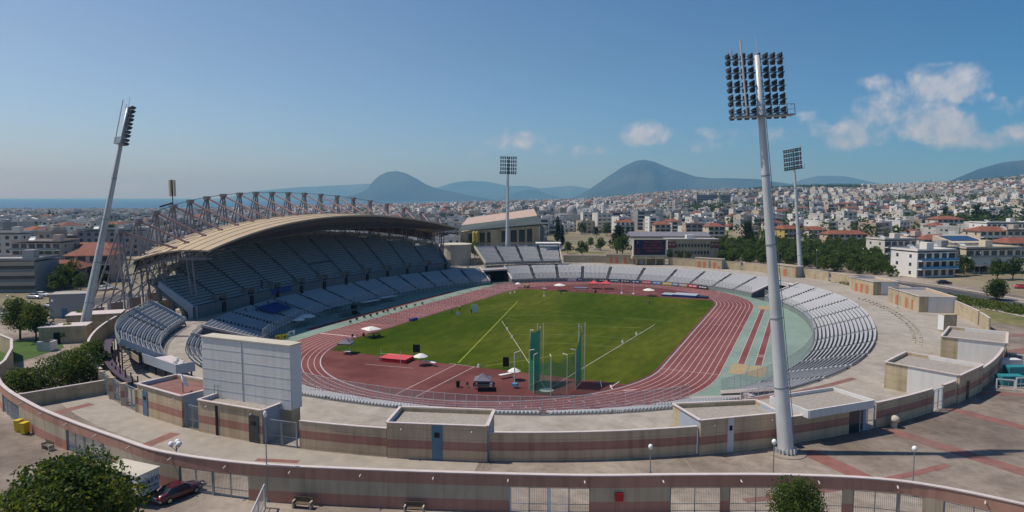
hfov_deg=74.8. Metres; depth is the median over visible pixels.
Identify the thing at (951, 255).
window
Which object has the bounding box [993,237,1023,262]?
house
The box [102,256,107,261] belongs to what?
window
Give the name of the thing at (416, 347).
distance board
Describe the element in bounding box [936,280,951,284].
parked car
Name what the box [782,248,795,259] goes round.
citrus tree
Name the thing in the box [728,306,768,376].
sand pits
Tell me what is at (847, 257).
citrus tree
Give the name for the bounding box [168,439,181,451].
street lamp
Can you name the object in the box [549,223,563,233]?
city house
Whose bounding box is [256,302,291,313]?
blue cover
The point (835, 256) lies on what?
citrus tree
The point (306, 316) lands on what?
umbrella
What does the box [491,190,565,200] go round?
hills
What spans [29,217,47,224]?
city house
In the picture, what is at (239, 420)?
kiosk
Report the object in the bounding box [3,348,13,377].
garden wall
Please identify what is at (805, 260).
citrus tree
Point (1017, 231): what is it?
apartment house
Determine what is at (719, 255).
citrus tree
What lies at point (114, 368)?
access ramp
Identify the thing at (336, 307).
dugout
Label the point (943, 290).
road
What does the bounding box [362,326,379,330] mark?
umbrella
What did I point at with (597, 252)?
car park lane
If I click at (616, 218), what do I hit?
city house
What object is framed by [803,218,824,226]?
city house
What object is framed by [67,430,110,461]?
wall gate
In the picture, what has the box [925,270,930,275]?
window
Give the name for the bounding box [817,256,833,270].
citrus tree
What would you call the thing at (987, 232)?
apartment house
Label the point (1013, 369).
rubbish container
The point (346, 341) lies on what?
canopy tent
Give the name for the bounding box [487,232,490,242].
window
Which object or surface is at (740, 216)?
city house
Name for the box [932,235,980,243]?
house
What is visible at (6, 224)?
city house
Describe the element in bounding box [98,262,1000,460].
concourse
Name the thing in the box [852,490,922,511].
wall gate
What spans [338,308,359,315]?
dugout
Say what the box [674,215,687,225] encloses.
city house
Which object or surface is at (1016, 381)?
barrier
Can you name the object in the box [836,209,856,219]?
city house
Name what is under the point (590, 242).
broadleaf tree
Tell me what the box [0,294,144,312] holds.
side road
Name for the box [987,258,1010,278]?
broadleaf tree
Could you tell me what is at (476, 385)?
folding table
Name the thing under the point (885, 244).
house
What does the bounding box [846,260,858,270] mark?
citrus tree
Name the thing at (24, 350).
lawn
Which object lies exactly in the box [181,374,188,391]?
satellite dish
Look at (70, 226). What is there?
city house
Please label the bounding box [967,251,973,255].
window
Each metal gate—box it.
[103,372,109,394]
[112,378,121,402]
[125,384,135,408]
[185,404,198,428]
[266,419,297,447]
[859,405,874,431]
[932,387,943,411]
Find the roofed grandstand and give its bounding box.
[93,192,459,318]
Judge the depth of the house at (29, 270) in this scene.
200.62 m
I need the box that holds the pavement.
[735,260,1023,299]
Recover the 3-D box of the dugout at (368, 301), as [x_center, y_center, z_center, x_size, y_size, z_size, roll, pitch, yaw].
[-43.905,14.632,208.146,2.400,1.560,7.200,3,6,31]
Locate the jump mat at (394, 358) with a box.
[379,353,413,363]
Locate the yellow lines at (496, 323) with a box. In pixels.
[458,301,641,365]
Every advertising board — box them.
[288,330,294,335]
[662,282,671,285]
[688,284,697,287]
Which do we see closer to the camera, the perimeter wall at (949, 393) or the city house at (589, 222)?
the perimeter wall at (949, 393)
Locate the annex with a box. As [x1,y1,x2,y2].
[535,242,560,248]
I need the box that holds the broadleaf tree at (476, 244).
[471,241,480,256]
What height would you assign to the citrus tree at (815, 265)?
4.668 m
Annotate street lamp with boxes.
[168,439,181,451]
[263,411,268,501]
[648,444,652,472]
[772,439,776,472]
[910,446,917,495]
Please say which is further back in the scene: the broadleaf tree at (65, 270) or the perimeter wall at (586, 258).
the perimeter wall at (586, 258)
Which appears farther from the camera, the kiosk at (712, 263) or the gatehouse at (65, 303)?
the kiosk at (712, 263)
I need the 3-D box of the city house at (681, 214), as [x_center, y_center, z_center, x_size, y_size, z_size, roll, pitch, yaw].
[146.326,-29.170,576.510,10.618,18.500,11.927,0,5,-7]
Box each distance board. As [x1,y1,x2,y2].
[413,344,419,353]
[471,305,477,311]
[503,357,508,368]
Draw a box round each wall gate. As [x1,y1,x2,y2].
[3,395,18,419]
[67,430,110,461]
[179,466,248,497]
[509,487,588,511]
[669,487,719,511]
[729,487,777,511]
[816,489,840,511]
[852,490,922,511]
[943,501,992,511]
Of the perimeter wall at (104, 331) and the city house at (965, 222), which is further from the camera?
the city house at (965, 222)
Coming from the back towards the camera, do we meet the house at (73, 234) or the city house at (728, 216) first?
the city house at (728, 216)
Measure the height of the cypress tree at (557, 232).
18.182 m
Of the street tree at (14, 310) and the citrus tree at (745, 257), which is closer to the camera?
the street tree at (14, 310)
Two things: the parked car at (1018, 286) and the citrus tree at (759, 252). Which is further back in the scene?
the citrus tree at (759, 252)
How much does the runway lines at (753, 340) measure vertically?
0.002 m
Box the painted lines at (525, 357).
[369,291,656,396]
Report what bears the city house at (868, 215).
on the ground at (976, 280)
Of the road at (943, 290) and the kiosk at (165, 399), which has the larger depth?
the road at (943, 290)
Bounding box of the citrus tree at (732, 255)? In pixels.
[727,250,739,260]
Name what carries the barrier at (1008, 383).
on the plaza
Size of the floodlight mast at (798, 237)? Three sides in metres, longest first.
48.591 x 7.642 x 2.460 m
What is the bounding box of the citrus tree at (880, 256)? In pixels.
[875,253,888,260]
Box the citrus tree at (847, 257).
[842,253,851,264]
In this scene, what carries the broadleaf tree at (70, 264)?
on the ground at (976, 280)
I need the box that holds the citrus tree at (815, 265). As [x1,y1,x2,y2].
[813,259,823,268]
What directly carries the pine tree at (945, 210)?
on the ground at (976, 280)
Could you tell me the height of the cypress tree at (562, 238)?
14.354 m
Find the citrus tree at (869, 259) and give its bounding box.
[862,256,880,272]
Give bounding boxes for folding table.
[474,384,493,389]
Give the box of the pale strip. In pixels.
[288,290,473,337]
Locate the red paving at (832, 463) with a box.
[54,334,1023,502]
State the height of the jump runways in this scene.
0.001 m
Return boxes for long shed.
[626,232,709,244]
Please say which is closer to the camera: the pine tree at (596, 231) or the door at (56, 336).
the door at (56, 336)
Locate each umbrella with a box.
[292,317,304,325]
[297,314,314,323]
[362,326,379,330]
[413,353,427,364]
[508,368,520,379]
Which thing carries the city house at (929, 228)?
on the ground at (976, 280)
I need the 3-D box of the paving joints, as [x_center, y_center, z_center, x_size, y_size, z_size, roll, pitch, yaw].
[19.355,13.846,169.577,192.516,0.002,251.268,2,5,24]
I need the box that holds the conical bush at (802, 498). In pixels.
[764,474,828,511]
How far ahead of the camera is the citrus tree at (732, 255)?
295.98 m
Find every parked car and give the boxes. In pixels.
[26,293,43,298]
[35,291,49,296]
[98,286,109,290]
[150,480,203,504]
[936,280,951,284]
[1012,284,1023,288]
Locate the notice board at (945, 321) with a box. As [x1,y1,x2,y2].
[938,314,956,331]
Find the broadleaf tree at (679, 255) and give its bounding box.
[675,251,682,257]
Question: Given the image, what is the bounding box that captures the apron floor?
[272,284,812,399]
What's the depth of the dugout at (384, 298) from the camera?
216.82 m
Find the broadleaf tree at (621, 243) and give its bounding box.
[613,234,631,253]
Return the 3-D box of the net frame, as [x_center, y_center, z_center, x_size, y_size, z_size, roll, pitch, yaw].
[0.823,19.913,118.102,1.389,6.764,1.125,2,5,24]
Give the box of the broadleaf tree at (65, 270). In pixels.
[51,265,76,288]
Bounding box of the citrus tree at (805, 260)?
[797,254,810,266]
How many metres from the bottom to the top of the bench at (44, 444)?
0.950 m
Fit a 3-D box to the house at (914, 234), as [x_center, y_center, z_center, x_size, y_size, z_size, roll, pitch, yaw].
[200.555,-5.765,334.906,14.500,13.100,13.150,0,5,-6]
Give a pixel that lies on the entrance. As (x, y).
(815, 403)
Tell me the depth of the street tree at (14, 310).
132.93 m
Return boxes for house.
[0,219,16,229]
[0,226,36,254]
[0,249,59,292]
[9,234,79,259]
[11,219,34,227]
[12,215,32,219]
[24,226,47,229]
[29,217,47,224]
[31,227,66,237]
[41,218,66,226]
[44,224,65,229]
[54,215,71,218]
[54,260,92,286]
[58,222,84,232]
[62,247,122,281]
[67,217,87,222]
[67,230,82,240]
[73,242,123,259]
[76,224,151,255]
[78,218,101,230]
[108,221,125,227]
[118,220,132,223]
[435,234,460,242]
[447,214,458,220]
[453,216,464,222]
[455,222,463,235]
[539,216,548,234]
[541,210,553,224]
[542,224,546,241]
[543,214,552,223]
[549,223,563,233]
[553,216,567,224]
[562,221,573,231]
[564,216,573,222]
[576,218,594,233]
[580,210,597,219]
[592,211,611,232]
[607,210,624,227]
[611,215,631,232]
[614,219,634,233]
[630,209,651,229]
[642,219,665,231]
[644,214,659,231]
[646,208,663,218]
[652,221,671,231]
[664,219,680,231]
[666,210,678,219]
[674,211,689,216]
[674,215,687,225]
[682,220,702,231]
[685,215,703,224]
[695,211,712,217]
[703,216,714,224]
[703,223,725,237]
[707,220,724,225]
[725,214,735,223]
[725,223,732,229]
[733,213,751,219]
[733,218,751,224]
[733,225,758,234]
[751,209,763,214]
[752,215,763,224]
[761,220,783,230]
[774,225,802,241]
[787,212,801,221]
[789,220,803,225]
[790,217,808,221]
[801,226,827,238]
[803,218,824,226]
[809,211,830,219]
[817,219,837,230]
[820,230,867,242]
[835,218,857,229]
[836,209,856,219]
[857,212,876,221]
[857,220,887,236]
[866,233,917,259]
[874,216,892,219]
[876,219,892,234]
[887,218,909,231]
[890,242,959,277]
[898,228,921,233]
[900,231,922,237]
[906,215,927,219]
[908,217,925,230]
[916,240,965,272]
[917,234,940,243]
[919,221,942,232]
[921,222,942,234]
[925,216,963,225]
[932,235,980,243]
[933,223,961,233]
[941,232,961,234]
[946,240,1023,273]
[956,221,970,225]
[958,223,968,233]
[962,226,1012,239]
[969,218,1023,227]
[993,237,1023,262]
[1000,224,1023,236]
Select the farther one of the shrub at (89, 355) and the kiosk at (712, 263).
the kiosk at (712, 263)
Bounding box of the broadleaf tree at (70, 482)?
[0,444,153,511]
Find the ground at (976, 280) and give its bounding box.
[0,197,1023,307]
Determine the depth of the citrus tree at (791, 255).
285.66 m
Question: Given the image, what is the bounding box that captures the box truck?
[103,458,159,500]
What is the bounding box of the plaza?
[0,255,1023,511]
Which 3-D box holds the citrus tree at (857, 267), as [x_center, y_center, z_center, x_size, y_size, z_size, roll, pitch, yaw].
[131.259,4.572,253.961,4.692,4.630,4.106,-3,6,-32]
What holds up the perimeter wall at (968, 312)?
on the concourse
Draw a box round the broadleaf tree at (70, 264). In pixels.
[59,258,84,275]
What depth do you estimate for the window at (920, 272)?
241.83 m
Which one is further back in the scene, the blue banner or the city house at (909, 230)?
the city house at (909, 230)
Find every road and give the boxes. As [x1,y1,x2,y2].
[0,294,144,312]
[725,260,1023,306]
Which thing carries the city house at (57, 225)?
on the ground at (976, 280)
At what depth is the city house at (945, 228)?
422.50 m
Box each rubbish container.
[994,374,1023,386]
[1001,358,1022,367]
[1002,365,1023,375]
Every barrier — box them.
[996,378,1015,390]
[1015,377,1023,387]
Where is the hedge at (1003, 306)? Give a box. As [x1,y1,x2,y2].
[839,281,1023,314]
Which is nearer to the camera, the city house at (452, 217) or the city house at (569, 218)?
the city house at (452, 217)
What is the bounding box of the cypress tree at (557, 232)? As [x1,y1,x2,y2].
[553,216,560,241]
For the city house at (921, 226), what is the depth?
454.66 m
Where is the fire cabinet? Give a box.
[615,492,623,501]
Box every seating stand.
[185,333,743,415]
[201,267,490,338]
[504,265,780,296]
[721,282,876,395]
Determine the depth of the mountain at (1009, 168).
8943.28 m
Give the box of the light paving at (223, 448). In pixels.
[51,382,478,470]
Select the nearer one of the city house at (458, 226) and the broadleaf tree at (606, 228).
the city house at (458, 226)
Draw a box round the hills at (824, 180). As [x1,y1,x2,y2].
[792,176,877,185]
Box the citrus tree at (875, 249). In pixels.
[871,247,882,255]
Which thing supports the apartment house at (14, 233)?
on the ground at (976, 280)
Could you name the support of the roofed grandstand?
on the concourse
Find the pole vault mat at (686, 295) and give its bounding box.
[661,292,708,298]
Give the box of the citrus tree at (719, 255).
[716,252,724,258]
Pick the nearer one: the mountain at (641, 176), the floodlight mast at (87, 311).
the floodlight mast at (87, 311)
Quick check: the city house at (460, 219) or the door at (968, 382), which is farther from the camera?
the city house at (460, 219)
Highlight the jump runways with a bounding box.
[738,309,770,364]
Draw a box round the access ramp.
[102,339,138,386]
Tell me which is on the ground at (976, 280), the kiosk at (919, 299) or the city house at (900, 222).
the city house at (900, 222)
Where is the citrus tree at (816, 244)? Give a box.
[812,242,821,248]
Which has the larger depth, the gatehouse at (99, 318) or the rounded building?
the rounded building
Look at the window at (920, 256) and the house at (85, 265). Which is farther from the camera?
the window at (920, 256)
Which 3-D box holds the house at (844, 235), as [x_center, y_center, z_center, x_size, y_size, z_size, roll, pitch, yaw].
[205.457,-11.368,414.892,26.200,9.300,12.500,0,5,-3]
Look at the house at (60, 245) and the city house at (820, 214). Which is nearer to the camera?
the house at (60, 245)
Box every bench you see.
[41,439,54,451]
[292,496,313,509]
[403,501,424,511]
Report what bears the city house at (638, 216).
on the ground at (976, 280)
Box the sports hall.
[459,209,544,247]
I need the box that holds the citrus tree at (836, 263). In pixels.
[830,259,844,270]
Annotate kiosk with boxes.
[136,374,203,426]
[197,393,281,443]
[385,406,495,461]
[606,254,631,263]
[672,399,776,454]
[695,257,724,268]
[778,263,803,277]
[849,276,899,294]
[884,351,984,402]
[888,287,956,312]
[940,326,1009,363]
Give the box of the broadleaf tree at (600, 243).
[595,237,606,248]
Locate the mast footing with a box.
[766,447,806,459]
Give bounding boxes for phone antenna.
[159,180,175,207]
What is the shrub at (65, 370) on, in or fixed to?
on the plaza
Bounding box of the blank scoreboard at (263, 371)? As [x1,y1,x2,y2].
[200,333,301,436]
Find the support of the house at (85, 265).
on the ground at (976, 280)
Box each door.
[53,332,59,343]
[61,308,66,317]
[142,390,147,415]
[215,406,218,434]
[248,415,259,442]
[432,425,442,459]
[727,418,733,451]
[966,380,969,398]
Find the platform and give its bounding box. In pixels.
[142,353,194,375]
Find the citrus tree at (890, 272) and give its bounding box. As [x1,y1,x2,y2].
[886,264,899,276]
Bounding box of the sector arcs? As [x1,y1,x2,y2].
[512,291,669,346]
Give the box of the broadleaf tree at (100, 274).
[88,265,106,280]
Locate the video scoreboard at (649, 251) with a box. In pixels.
[631,239,667,264]
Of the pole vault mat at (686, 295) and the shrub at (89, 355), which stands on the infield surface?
the pole vault mat at (686, 295)
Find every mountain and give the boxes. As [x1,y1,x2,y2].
[225,181,589,199]
[298,171,498,200]
[566,160,812,198]
[952,160,1023,180]
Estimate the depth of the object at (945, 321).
143.03 m
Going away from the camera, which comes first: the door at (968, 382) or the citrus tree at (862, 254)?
the door at (968, 382)
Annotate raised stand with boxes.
[115,300,186,371]
[474,243,561,267]
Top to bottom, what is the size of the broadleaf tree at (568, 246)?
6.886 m
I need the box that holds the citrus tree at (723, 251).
[717,249,727,258]
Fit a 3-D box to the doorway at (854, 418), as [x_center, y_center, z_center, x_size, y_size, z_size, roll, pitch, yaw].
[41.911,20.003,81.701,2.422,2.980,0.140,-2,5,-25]
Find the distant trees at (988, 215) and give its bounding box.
[9,175,1023,239]
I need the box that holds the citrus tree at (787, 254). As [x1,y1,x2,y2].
[781,252,794,260]
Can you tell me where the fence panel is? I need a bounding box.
[251,484,265,511]
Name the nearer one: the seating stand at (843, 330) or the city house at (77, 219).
the seating stand at (843, 330)
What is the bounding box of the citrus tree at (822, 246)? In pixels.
[814,244,825,255]
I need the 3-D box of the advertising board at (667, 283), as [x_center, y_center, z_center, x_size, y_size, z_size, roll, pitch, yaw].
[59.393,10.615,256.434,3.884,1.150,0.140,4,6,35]
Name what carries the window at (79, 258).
in the house at (87, 255)
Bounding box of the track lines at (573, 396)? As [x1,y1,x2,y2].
[300,282,753,409]
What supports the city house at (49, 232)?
on the ground at (976, 280)
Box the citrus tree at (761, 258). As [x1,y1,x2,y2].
[756,252,766,263]
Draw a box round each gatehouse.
[37,322,92,343]
[48,291,94,317]
[65,309,125,331]
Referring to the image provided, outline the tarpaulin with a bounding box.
[478,387,495,391]
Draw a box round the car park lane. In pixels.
[561,251,629,253]
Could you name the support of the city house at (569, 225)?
on the ground at (976, 280)
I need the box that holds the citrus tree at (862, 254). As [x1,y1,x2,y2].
[857,251,868,256]
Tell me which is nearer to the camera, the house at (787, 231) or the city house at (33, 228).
the city house at (33, 228)
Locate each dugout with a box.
[323,306,342,310]
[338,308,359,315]
[361,299,380,306]
[378,295,397,302]
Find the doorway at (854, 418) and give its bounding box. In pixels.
[849,410,863,432]
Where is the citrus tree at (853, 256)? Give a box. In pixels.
[845,254,862,263]
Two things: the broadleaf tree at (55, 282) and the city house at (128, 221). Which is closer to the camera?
the broadleaf tree at (55, 282)
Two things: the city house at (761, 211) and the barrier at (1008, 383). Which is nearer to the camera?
the barrier at (1008, 383)
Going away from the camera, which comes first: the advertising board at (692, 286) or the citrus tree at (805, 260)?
the advertising board at (692, 286)
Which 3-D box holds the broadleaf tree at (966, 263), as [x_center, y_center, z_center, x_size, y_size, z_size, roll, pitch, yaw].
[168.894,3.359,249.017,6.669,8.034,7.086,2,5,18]
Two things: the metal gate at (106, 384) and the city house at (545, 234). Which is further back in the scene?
the city house at (545, 234)
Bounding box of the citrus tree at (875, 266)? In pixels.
[868,260,885,274]
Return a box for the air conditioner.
[37,339,57,350]
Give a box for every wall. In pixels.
[0,334,11,353]
[0,360,6,381]
[0,379,1023,511]
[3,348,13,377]
[10,339,13,362]
[13,379,108,406]
[87,306,138,380]
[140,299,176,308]
[299,420,386,456]
[447,258,483,265]
[489,425,697,460]
[563,255,605,262]
[668,258,694,266]
[725,261,740,269]
[743,262,766,272]
[791,412,849,442]
[803,268,828,280]
[831,272,858,284]
[874,388,933,427]
[941,380,956,407]
[954,301,979,324]
[979,312,990,329]
[982,347,1003,387]
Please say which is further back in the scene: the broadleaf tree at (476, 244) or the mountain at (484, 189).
the mountain at (484, 189)
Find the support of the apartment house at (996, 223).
on the ground at (976, 280)
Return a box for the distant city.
[0,174,1023,259]
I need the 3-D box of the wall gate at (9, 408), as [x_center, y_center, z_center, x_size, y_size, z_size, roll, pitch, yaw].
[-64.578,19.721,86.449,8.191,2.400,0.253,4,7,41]
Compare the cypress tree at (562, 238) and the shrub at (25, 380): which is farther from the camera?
the cypress tree at (562, 238)
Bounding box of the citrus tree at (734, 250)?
[725,248,737,260]
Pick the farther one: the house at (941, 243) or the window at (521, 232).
the window at (521, 232)
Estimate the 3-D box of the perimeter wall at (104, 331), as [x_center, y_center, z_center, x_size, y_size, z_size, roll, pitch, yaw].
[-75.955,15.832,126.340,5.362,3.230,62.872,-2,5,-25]
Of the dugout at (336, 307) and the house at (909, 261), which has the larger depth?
the house at (909, 261)
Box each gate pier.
[98,370,104,379]
[108,377,116,399]
[120,382,128,405]
[134,388,137,411]
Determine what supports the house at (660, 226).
on the ground at (976, 280)
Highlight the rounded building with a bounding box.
[439,243,471,265]
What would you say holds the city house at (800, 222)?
on the ground at (976, 280)
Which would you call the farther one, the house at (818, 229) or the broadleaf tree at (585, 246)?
the house at (818, 229)
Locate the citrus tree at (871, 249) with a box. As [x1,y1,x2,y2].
[869,246,879,254]
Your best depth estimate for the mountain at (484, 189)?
21245.27 m
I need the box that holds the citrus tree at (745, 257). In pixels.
[740,252,750,262]
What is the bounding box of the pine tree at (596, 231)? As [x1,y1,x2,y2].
[592,226,599,235]
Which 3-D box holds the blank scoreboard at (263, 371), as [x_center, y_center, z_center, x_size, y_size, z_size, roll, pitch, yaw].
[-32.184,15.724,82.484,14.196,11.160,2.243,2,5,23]
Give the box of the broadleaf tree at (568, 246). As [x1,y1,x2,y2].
[563,241,573,251]
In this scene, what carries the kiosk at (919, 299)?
on the concourse
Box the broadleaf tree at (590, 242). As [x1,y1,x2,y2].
[585,237,593,245]
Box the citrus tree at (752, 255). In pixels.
[748,252,755,261]
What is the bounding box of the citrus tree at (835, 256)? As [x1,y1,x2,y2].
[828,253,841,264]
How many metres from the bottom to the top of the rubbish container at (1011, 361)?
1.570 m
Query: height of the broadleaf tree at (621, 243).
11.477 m
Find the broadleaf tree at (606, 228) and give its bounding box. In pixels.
[600,223,610,233]
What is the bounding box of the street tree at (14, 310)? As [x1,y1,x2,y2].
[0,296,33,338]
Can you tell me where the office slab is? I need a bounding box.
[694,192,730,204]
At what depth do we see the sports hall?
372.17 m
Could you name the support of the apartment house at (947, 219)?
on the ground at (976, 280)
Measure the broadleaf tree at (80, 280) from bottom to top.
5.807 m
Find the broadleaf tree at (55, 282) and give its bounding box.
[47,271,68,291]
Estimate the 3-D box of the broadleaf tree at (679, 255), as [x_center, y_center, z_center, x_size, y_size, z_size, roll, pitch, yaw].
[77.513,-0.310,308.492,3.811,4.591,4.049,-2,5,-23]
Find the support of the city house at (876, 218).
on the ground at (976, 280)
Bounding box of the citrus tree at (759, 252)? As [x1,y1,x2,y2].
[753,248,765,260]
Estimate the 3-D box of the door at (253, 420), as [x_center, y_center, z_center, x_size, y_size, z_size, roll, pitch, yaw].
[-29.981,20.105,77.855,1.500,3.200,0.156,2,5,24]
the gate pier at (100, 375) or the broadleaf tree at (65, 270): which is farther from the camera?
the broadleaf tree at (65, 270)
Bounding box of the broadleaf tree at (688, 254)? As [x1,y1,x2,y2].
[684,251,691,257]
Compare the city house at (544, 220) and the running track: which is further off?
the city house at (544, 220)
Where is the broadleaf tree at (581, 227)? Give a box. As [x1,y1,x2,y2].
[576,222,586,234]
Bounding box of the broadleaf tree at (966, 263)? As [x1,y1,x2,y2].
[955,255,975,274]
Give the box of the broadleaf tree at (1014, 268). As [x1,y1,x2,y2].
[1001,256,1023,279]
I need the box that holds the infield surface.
[321,285,715,400]
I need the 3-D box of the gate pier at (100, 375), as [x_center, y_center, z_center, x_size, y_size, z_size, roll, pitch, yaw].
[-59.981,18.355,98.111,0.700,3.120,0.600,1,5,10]
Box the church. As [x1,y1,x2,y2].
[549,205,580,221]
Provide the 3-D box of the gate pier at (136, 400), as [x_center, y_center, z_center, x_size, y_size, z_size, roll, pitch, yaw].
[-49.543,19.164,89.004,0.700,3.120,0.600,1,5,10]
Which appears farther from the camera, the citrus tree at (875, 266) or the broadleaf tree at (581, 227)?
the broadleaf tree at (581, 227)
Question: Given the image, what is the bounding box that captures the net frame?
[512,350,520,386]
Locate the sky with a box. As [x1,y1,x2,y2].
[0,0,1023,197]
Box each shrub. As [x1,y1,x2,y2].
[3,366,53,393]
[32,349,91,389]
[58,344,105,383]
[79,338,110,367]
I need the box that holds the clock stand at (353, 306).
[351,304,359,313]
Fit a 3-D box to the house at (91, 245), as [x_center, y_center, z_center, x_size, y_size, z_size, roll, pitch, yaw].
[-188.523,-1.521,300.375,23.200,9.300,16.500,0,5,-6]
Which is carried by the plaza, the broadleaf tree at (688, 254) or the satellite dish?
the broadleaf tree at (688, 254)
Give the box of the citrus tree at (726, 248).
[719,245,729,252]
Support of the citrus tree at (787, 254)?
on the ground at (976, 280)
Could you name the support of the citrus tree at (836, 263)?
on the plaza
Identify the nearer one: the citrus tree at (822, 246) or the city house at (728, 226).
the citrus tree at (822, 246)
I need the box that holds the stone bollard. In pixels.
[889,415,899,427]
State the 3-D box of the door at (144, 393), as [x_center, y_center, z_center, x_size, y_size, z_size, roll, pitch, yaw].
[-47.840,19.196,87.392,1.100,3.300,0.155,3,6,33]
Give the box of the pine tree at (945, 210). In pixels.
[940,207,948,215]
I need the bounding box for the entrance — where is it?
[769,387,874,432]
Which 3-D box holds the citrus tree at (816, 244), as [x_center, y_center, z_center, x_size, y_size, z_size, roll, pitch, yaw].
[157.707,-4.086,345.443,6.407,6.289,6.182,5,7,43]
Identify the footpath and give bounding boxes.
[831,281,1023,316]
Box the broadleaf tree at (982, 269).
[976,266,986,273]
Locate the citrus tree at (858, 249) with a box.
[853,247,861,254]
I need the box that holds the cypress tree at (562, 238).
[558,224,564,246]
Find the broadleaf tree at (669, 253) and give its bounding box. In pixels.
[666,249,672,256]
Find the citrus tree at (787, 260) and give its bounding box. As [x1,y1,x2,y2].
[782,256,791,264]
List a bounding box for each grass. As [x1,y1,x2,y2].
[333,289,713,383]
[971,306,1023,326]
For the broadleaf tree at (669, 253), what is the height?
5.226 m
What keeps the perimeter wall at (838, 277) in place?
on the concourse
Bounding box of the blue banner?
[272,286,290,294]
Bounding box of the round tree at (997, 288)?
[980,278,1012,299]
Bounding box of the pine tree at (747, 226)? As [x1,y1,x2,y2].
[740,220,755,239]
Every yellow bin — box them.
[13,418,23,431]
[19,421,29,433]
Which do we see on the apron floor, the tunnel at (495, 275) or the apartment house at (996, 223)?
the tunnel at (495, 275)
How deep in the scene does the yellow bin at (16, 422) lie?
81.16 m
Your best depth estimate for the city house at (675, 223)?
508.30 m
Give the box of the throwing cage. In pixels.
[529,322,585,393]
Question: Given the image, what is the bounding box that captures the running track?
[295,282,753,412]
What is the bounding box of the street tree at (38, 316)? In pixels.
[16,301,54,340]
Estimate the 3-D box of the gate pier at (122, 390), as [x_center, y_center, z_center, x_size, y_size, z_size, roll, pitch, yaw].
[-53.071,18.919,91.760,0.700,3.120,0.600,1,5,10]
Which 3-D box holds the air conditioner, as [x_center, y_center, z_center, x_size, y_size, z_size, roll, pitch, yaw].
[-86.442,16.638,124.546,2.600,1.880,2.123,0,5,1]
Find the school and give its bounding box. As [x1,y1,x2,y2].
[664,235,719,258]
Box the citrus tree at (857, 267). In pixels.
[852,263,865,273]
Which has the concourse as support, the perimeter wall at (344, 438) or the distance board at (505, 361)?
the perimeter wall at (344, 438)
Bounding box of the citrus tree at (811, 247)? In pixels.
[804,242,814,253]
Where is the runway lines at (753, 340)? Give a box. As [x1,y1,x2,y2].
[738,309,770,365]
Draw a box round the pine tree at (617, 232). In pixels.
[608,225,625,253]
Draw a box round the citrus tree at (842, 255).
[832,252,845,263]
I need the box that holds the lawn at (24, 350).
[0,339,63,362]
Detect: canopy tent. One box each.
[337,338,354,353]
[474,373,491,382]
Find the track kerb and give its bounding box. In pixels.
[321,284,716,401]
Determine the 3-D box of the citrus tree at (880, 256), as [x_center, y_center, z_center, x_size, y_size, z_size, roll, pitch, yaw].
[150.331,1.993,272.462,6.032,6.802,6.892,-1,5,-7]
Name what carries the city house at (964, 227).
on the ground at (976, 280)
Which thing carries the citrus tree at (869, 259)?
on the plaza
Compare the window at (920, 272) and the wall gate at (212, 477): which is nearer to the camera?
the wall gate at (212, 477)
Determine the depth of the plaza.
72.44 m
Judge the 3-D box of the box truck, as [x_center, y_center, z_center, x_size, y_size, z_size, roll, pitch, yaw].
[-36.862,21.408,63.754,7.006,3.060,2.610,2,5,24]
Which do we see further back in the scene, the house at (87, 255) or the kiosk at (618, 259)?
the kiosk at (618, 259)
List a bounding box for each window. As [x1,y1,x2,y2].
[77,257,85,261]
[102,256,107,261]
[480,233,484,242]
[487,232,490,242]
[501,231,505,241]
[511,230,516,241]
[519,230,524,241]
[527,229,531,241]
[918,254,924,259]
[918,270,922,275]
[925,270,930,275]
[949,253,954,257]
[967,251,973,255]
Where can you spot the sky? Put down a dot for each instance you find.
(231, 97)
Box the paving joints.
[0,263,1023,511]
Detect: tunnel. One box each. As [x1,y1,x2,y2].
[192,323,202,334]
[482,266,510,284]
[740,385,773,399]
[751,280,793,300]
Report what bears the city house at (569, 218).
on the ground at (976, 280)
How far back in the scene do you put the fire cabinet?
60.16 m
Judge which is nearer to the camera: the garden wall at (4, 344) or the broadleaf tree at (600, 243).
the garden wall at (4, 344)
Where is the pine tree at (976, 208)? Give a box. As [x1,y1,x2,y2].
[971,203,982,217]
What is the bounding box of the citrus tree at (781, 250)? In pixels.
[776,247,786,257]
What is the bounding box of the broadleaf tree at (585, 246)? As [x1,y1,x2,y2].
[576,240,589,253]
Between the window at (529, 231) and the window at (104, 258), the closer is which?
the window at (104, 258)
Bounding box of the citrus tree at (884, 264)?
[880,261,890,271]
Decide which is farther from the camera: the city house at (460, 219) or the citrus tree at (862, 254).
the city house at (460, 219)
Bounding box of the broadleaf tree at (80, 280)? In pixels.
[72,272,87,290]
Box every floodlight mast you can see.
[80,100,136,321]
[499,154,516,245]
[725,36,797,455]
[783,146,803,265]
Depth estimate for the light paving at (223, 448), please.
76.77 m
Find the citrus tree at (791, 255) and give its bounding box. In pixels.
[785,252,797,264]

